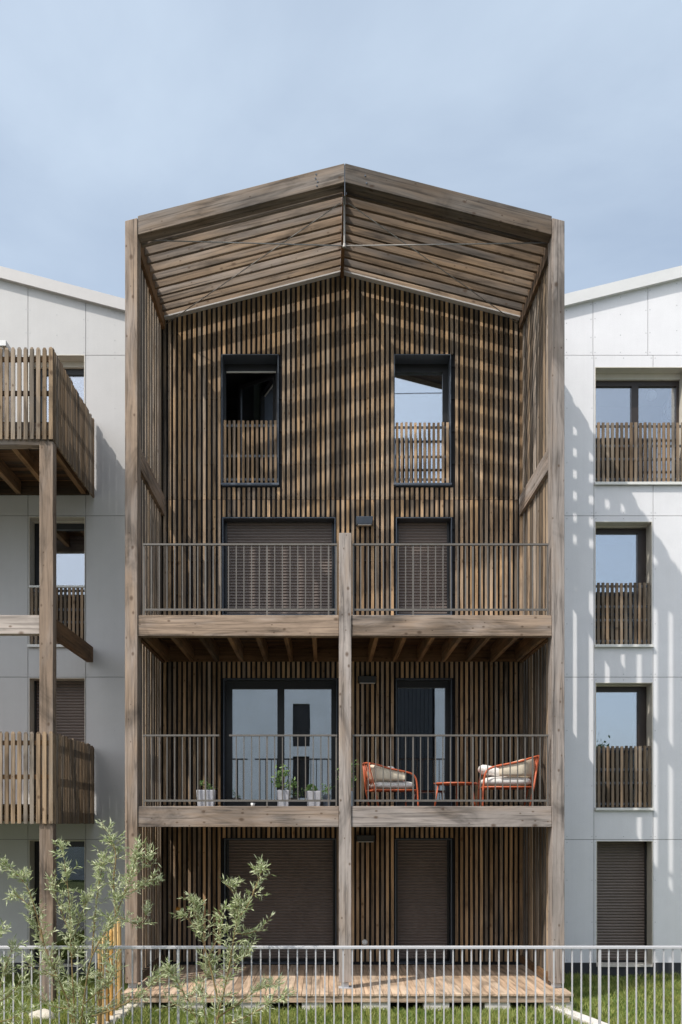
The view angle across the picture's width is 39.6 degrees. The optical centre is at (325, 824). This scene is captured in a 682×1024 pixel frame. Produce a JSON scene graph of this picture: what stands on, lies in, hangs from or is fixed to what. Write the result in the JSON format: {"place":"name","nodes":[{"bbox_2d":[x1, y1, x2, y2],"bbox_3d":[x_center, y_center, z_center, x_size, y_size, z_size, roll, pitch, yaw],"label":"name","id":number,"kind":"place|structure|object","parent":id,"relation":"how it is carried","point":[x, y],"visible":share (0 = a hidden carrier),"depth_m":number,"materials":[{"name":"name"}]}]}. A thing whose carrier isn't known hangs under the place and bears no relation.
{"place":"outdoors","nodes":[
{"label":"outdoors","id":0,"kind":"place"},
{"bbox_2d":[0,340,16,421],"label":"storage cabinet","id":1,"kind":"object","parent":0,"point":[4,344],"visible":0.35,"depth_m":14.32,"materials":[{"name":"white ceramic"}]},
{"bbox_2d":[0,266,167,976],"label":"grey house","id":2,"kind":"structure","parent":0,"point":[80,330],"depth_m":16.45,"materials":[{"name":"concrete"}]},
{"bbox_2d":[27,517,84,646],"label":"window","id":3,"kind":"structure","parent":2,"relation":"in","point":[70,531],"depth_m":16.73,"materials":[{"name":"clear glass"}]},
{"bbox_2d":[28,355,84,421],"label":"window","id":4,"kind":"structure","parent":2,"relation":"in","point":[74,365],"depth_m":16.73,"materials":[{"name":"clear glass"}]},
{"bbox_2d":[29,840,84,966],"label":"window","id":5,"kind":"structure","parent":2,"relation":"in","point":[76,852],"depth_m":18.59,"materials":[{"name":"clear glass"}]},
{"bbox_2d":[0,979,679,1023],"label":"ground","id":6,"kind":"structure","parent":0,"point":[402,1005],"depth_m":13.93,"materials":[{"name":"soil"}]},
{"bbox_2d":[0,918,40,1023],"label":"willow shrub","id":7,"kind":"object","parent":6,"relation":"on","point":[7,963],"visible":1,"depth_m":10.96,"materials":[{"name":"green plant"}]},
{"bbox_2d":[29,1009,55,1021],"bbox_3d":[-3.827,2.567,12.745,0.387,0.167,0.285,0,0,0],"label":"stone","id":8,"kind":"object","parent":6,"relation":"on","point":[44,1011],"visible":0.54,"depth_m":12.66,"materials":[{"name":"beige stone"}]},
{"bbox_2d":[0,347,93,1002],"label":"timber balcony","id":9,"kind":"structure","parent":6,"relation":"on","point":[49,461],"depth_m":13.94,"materials":[{"name":"brown wood"}]},
{"bbox_2d":[0,818,171,1023],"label":"willow shrub","id":10,"kind":"object","parent":6,"relation":"on","point":[72,915],"visible":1,"depth_m":11.03,"materials":[{"name":"green plant"}]},
{"bbox_2d":[97,918,121,1023],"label":"paling fence","id":11,"kind":"object","parent":6,"relation":"on","point":[115,934],"visible":0.46,"depth_m":12.68,"materials":[{"name":"wood"}]},
{"bbox_2d":[93,1004,138,1023],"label":"stone edging","id":12,"kind":"object","parent":6,"relation":"on","point":[118,1013],"visible":0.52,"depth_m":12.88,"materials":[{"name":"beige stone"}]},
{"bbox_2d":[155,854,296,1023],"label":"willow shrub","id":13,"kind":"object","parent":6,"relation":"on","point":[212,962],"visible":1,"depth_m":11.08,"materials":[{"name":"green plant"}]},
{"bbox_2d":[0,946,681,1023],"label":"metal fence","id":14,"kind":"object","parent":6,"relation":"on","point":[178,948],"visible":0.88,"depth_m":11.39,"materials":[{"name":"metal"}]},
{"bbox_2d":[125,163,564,988],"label":"timber house","id":15,"kind":"structure","parent":6,"relation":"on","point":[343,493],"depth_m":16.30,"materials":[{"name":"wood"}]},
{"bbox_2d":[196,780,215,805],"bbox_3d":[-1.789,-0.494,14.349,0.329,0.459,0.202,0,0,0],"label":"potted plant","id":16,"kind":"object","parent":15,"relation":"on","point":[209,794],"visible":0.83,"depth_m":14.26,"materials":[{"name":"green plant"}]},
{"bbox_2d":[221,354,278,487],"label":"window","id":17,"kind":"structure","parent":15,"relation":"in","point":[250,382],"depth_m":16.61,"materials":[{"name":"metal"}]},
{"bbox_2d":[223,679,336,805],"bbox_3d":[-0.782,-1.410,16.405,1.956,2.200,0.270,0,0,0],"label":"glass door","id":18,"kind":"structure","parent":15,"relation":"in","point":[250,706],"depth_m":16.50,"materials":[{"name":"glass"}]},
{"bbox_2d":[271,764,296,805],"bbox_3d":[-0.650,-0.596,14.327,0.402,0.664,0.332,0,0,-16],"label":"potted plant","id":19,"kind":"object","parent":15,"relation":"on","point":[285,793],"visible":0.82,"depth_m":14.26,"materials":[{"name":"green plant"}]},
{"bbox_2d":[304,784,319,805],"bbox_3d":[-0.204,-0.443,14.348,0.263,0.358,0.223,0,0,0],"label":"potted plant","id":20,"kind":"object","parent":15,"relation":"on","point":[309,792],"visible":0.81,"depth_m":14.26,"materials":[{"name":"green plant"}]},
{"bbox_2d":[321,783,334,805],"bbox_3d":[0.018,-0.451,14.499,0.188,0.374,0.235,0,0,-24],"label":"potted plant","id":21,"kind":"object","parent":15,"relation":"on","point":[325,796],"visible":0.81,"depth_m":14.41,"materials":[{"name":"green plant"}]},
{"bbox_2d":[335,760,356,805],"bbox_3d":[0.334,-0.643,14.593,0.383,0.758,0.247,0,0,0],"label":"potted plant","id":22,"kind":"object","parent":15,"relation":"on","point":[351,783],"visible":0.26,"depth_m":14.57,"materials":[{"name":"green plant"}]},
{"bbox_2d":[362,762,418,805],"bbox_3d":[0.975,-0.612,14.744,0.791,0.702,0.698,0,0,-12],"label":"armchair","id":23,"kind":"object","parent":15,"relation":"on","point":[379,778],"visible":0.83,"depth_m":14.47,"materials":[{"name":"beige fabric"}]},
{"bbox_2d":[393,354,451,487],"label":"window","id":24,"kind":"structure","parent":15,"relation":"in","point":[422,382],"depth_m":16.61,"materials":[{"name":"glass"}]},
{"bbox_2d":[396,679,451,805],"bbox_3d":[1.687,-1.410,16.405,0.962,2.200,0.270,0,0,0],"label":"glass door","id":25,"kind":"structure","parent":15,"relation":"in","point":[423,706],"depth_m":16.50,"materials":[{"name":"black glass"}]},
{"bbox_2d":[434,782,477,805],"bbox_3d":[2.015,-0.456,14.750,0.691,0.387,0.680,0,0,0],"label":"side table","id":26,"kind":"object","parent":15,"relation":"on","point":[454,783],"visible":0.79,"depth_m":14.63,"materials":[{"name":"orange metal"}]},
{"bbox_2d":[477,755,538,805],"bbox_3d":[2.840,-0.669,14.755,0.949,0.816,0.830,0,0,0],"label":"armchair","id":27,"kind":"object","parent":15,"relation":"on","point":[506,777],"visible":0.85,"depth_m":14.44,"materials":[{"name":"beige fabric"}]},
{"bbox_2d":[121,965,573,1010],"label":"wooden deck","id":28,"kind":"structure","parent":6,"relation":"on","point":[411,984],"depth_m":14.10,"materials":[{"name":"wood"}]},
{"bbox_2d":[551,1006,607,1023],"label":"kerb","id":29,"kind":"structure","parent":6,"relation":"on","point":[585,1018],"depth_m":12.72,"materials":[{"name":"concrete"}]},
{"bbox_2d":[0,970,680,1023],"bbox_3d":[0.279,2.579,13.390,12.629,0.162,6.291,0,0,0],"label":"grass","id":30,"kind":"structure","parent":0,"point":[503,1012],"depth_m":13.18,"materials":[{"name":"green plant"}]},
{"bbox_2d":[0,0,681,298],"label":"sky","id":31,"kind":"structure","parent":0,"point":[113,113],"materials":[{"name":"blue"}]},
{"bbox_2d":[521,266,681,976],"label":"white house","id":32,"kind":"structure","parent":0,"point":[623,647],"depth_m":16.45,"materials":[{"name":"concrete"}]},
{"bbox_2d":[594,521,653,646],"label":"window","id":33,"kind":"structure","parent":32,"relation":"in","point":[623,549],"depth_m":16.70,"materials":[{"name":"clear glass"}]},
{"bbox_2d":[595,682,653,809],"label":"window","id":34,"kind":"structure","parent":32,"relation":"in","point":[623,710],"depth_m":16.73,"materials":[{"name":"clear glass"}]},
{"bbox_2d":[594,367,681,484],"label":"window","id":35,"kind":"structure","parent":32,"relation":"in","point":[636,443],"depth_m":16.67,"materials":[{"name":"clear glass"}]},
{"bbox_2d":[647,388,656,400],"bbox_3d":[5.821,-7.975,16.920,0.170,0.801,0.170,0,0,0],"label":"pendant lamp","id":36,"kind":"object","parent":32,"relation":"hanging from","point":[651,395],"visible":0.92,"depth_m":16.86,"materials":[{"name":"white ceramic"}]},
{"bbox_2d":[664,388,674,419],"bbox_3d":[6.232,-7.627,16.920,0.346,0.790,0.352,0,0,0],"label":"curtain","id":37,"kind":"object","parent":32,"relation":"hanging from","point":[670,413],"visible":0.65,"depth_m":16.88,"materials":[{"name":"fabric"}]}
]}

